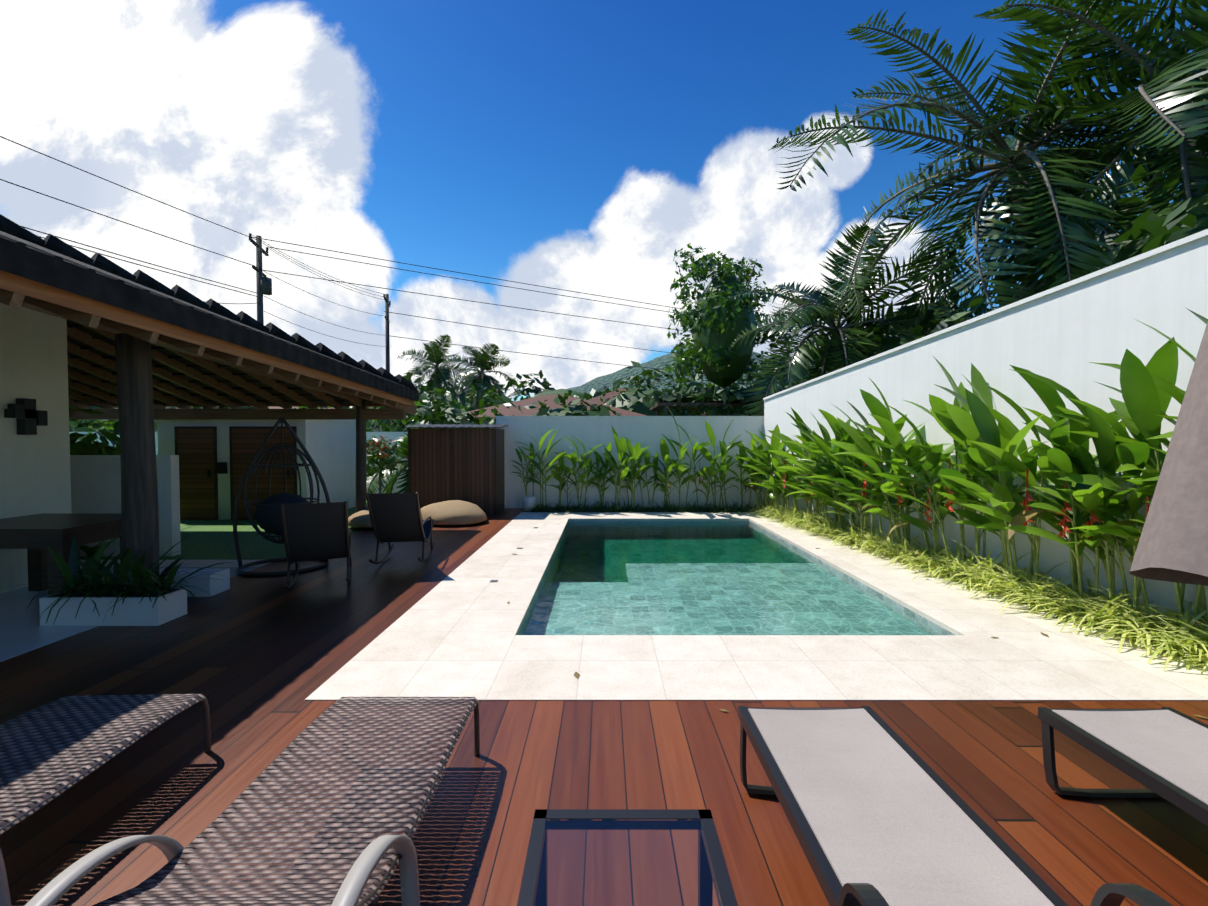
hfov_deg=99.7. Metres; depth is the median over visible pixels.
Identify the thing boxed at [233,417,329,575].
egg chair stand
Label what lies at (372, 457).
flowering shrub
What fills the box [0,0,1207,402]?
sky
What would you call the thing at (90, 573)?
planter ferns
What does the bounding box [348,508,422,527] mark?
bean bag
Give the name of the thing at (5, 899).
wicker lounger frame
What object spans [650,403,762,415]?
roof
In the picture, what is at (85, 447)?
wall
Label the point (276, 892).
wicker lounger weave
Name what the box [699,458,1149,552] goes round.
heliconia flowers
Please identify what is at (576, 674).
fallen leaves
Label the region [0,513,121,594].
dark wood table
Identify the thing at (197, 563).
step
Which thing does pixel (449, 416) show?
distant tree line
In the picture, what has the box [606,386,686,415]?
bush
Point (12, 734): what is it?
wicker lounger weave
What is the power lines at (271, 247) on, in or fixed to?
attached to the utility poles
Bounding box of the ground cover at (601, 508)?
[523,497,765,513]
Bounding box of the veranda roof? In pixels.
[0,214,418,419]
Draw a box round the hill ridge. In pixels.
[567,350,815,395]
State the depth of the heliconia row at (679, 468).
12.55 m
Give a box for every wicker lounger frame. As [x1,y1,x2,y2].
[0,695,210,905]
[25,700,479,905]
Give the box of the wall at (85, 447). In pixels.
[70,423,434,499]
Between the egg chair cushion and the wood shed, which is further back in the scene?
the wood shed
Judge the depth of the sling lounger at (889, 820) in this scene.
1.81 m
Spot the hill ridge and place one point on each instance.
(660, 362)
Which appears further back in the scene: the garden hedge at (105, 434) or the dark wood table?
the garden hedge at (105, 434)
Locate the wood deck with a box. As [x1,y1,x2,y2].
[0,508,1207,905]
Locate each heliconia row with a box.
[516,408,765,509]
[730,308,1207,633]
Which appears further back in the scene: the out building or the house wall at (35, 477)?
the out building
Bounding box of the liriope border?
[742,494,1207,673]
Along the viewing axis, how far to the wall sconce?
5.91 m
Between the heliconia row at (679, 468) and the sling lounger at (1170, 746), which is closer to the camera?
the sling lounger at (1170, 746)
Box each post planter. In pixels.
[39,588,186,625]
[159,568,229,596]
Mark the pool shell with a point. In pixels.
(895, 603)
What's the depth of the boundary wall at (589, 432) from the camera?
12.97 m
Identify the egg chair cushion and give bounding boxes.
[254,492,308,534]
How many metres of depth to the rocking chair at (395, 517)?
6.74 m
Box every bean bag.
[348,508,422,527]
[421,500,486,524]
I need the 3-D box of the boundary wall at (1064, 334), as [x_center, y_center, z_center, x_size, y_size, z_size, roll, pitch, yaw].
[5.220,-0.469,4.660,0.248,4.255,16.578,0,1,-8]
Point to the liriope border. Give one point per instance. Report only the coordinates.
(1163, 632)
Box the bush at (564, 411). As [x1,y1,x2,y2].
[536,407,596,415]
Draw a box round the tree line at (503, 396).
[431,390,512,423]
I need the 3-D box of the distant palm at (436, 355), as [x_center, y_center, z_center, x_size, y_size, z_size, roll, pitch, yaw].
[-13.093,-3.519,28.698,9.623,9.082,18.653,1,2,28]
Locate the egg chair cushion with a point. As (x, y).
(268, 519)
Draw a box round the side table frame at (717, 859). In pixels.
[517,809,737,905]
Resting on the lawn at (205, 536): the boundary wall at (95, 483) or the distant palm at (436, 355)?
the boundary wall at (95, 483)
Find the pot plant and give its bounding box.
[511,442,543,496]
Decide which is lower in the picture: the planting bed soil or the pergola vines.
the planting bed soil
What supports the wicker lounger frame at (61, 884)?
on the wood deck
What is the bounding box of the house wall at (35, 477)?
[0,303,70,592]
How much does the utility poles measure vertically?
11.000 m
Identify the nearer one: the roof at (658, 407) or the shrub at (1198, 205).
the shrub at (1198, 205)
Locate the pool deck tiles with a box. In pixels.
[304,512,1207,700]
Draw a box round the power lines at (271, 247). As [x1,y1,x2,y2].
[0,136,819,378]
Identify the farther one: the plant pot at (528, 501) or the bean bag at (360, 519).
the plant pot at (528, 501)
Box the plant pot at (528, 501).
[523,496,535,510]
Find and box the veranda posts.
[115,333,366,587]
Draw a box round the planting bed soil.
[530,508,1044,605]
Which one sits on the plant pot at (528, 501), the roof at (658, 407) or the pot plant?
the pot plant
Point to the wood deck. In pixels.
(256, 660)
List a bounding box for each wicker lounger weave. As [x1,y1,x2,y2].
[0,694,204,833]
[92,697,478,905]
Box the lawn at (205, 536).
[80,500,367,559]
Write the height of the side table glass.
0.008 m
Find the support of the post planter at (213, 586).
on the veranda floor
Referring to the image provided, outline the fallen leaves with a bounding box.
[187,527,1206,717]
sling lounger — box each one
[748,708,1053,905]
[1052,710,1207,804]
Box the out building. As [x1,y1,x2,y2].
[157,420,355,519]
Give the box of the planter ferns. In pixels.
[0,533,230,626]
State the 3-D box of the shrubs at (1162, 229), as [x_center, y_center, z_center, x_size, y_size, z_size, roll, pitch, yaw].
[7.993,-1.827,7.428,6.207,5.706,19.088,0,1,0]
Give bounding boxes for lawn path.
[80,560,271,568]
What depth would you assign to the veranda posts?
5.25 m
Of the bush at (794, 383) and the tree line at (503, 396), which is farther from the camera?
the tree line at (503, 396)
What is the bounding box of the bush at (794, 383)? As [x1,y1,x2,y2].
[754,366,809,388]
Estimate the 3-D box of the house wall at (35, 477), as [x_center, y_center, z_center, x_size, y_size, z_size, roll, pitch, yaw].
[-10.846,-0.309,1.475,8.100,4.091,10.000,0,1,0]
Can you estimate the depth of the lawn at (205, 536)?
8.71 m
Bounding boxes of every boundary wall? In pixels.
[69,432,407,555]
[496,416,763,507]
[763,229,1207,625]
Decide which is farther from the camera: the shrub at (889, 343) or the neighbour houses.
the neighbour houses
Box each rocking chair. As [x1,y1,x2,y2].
[280,501,351,588]
[366,492,434,563]
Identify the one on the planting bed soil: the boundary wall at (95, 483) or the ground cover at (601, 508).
the ground cover at (601, 508)
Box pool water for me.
[519,522,947,634]
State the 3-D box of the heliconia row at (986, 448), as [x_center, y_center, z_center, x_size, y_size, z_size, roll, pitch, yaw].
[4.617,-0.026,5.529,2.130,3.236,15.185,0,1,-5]
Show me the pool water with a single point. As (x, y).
(674, 578)
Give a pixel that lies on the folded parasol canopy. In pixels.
(1172, 546)
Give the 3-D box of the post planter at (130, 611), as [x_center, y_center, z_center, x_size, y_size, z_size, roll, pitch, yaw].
[-4.694,1.472,4.900,1.100,0.262,0.330,0,1,0]
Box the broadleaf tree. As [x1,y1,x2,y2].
[665,243,798,415]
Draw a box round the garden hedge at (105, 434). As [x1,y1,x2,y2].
[69,385,522,557]
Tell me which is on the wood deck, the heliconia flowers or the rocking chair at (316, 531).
the rocking chair at (316, 531)
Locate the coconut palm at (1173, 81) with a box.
[728,0,1207,415]
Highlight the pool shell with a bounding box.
[518,521,954,634]
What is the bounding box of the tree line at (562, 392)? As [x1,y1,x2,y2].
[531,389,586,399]
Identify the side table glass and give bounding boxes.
[533,819,721,905]
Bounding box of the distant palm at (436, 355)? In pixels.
[154,334,517,423]
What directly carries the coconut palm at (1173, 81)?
on the ground
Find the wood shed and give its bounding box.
[400,424,508,514]
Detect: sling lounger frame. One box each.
[738,706,1171,905]
[1038,707,1207,825]
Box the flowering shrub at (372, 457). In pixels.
[366,436,400,492]
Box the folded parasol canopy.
[1129,322,1207,585]
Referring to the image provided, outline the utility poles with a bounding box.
[249,233,390,372]
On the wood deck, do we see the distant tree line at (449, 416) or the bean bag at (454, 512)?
the bean bag at (454, 512)
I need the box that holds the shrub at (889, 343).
[847,303,971,362]
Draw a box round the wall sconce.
[4,398,47,434]
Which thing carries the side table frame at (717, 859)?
on the wood deck
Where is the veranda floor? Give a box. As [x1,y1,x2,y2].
[0,567,257,661]
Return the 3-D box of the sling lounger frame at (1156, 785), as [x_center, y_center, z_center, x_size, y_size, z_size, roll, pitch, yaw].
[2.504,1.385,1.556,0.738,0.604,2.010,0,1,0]
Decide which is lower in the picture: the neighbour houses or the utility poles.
the neighbour houses
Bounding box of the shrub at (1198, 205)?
[1037,189,1207,292]
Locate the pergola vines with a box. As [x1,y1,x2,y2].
[643,384,785,415]
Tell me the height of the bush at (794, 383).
5.400 m
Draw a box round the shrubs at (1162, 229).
[787,136,1207,387]
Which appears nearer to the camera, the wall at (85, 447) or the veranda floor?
the veranda floor
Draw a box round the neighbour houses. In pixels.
[155,388,710,431]
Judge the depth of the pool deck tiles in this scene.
4.07 m
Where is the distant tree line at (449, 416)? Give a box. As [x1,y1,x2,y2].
[69,354,816,431]
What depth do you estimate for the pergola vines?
17.17 m

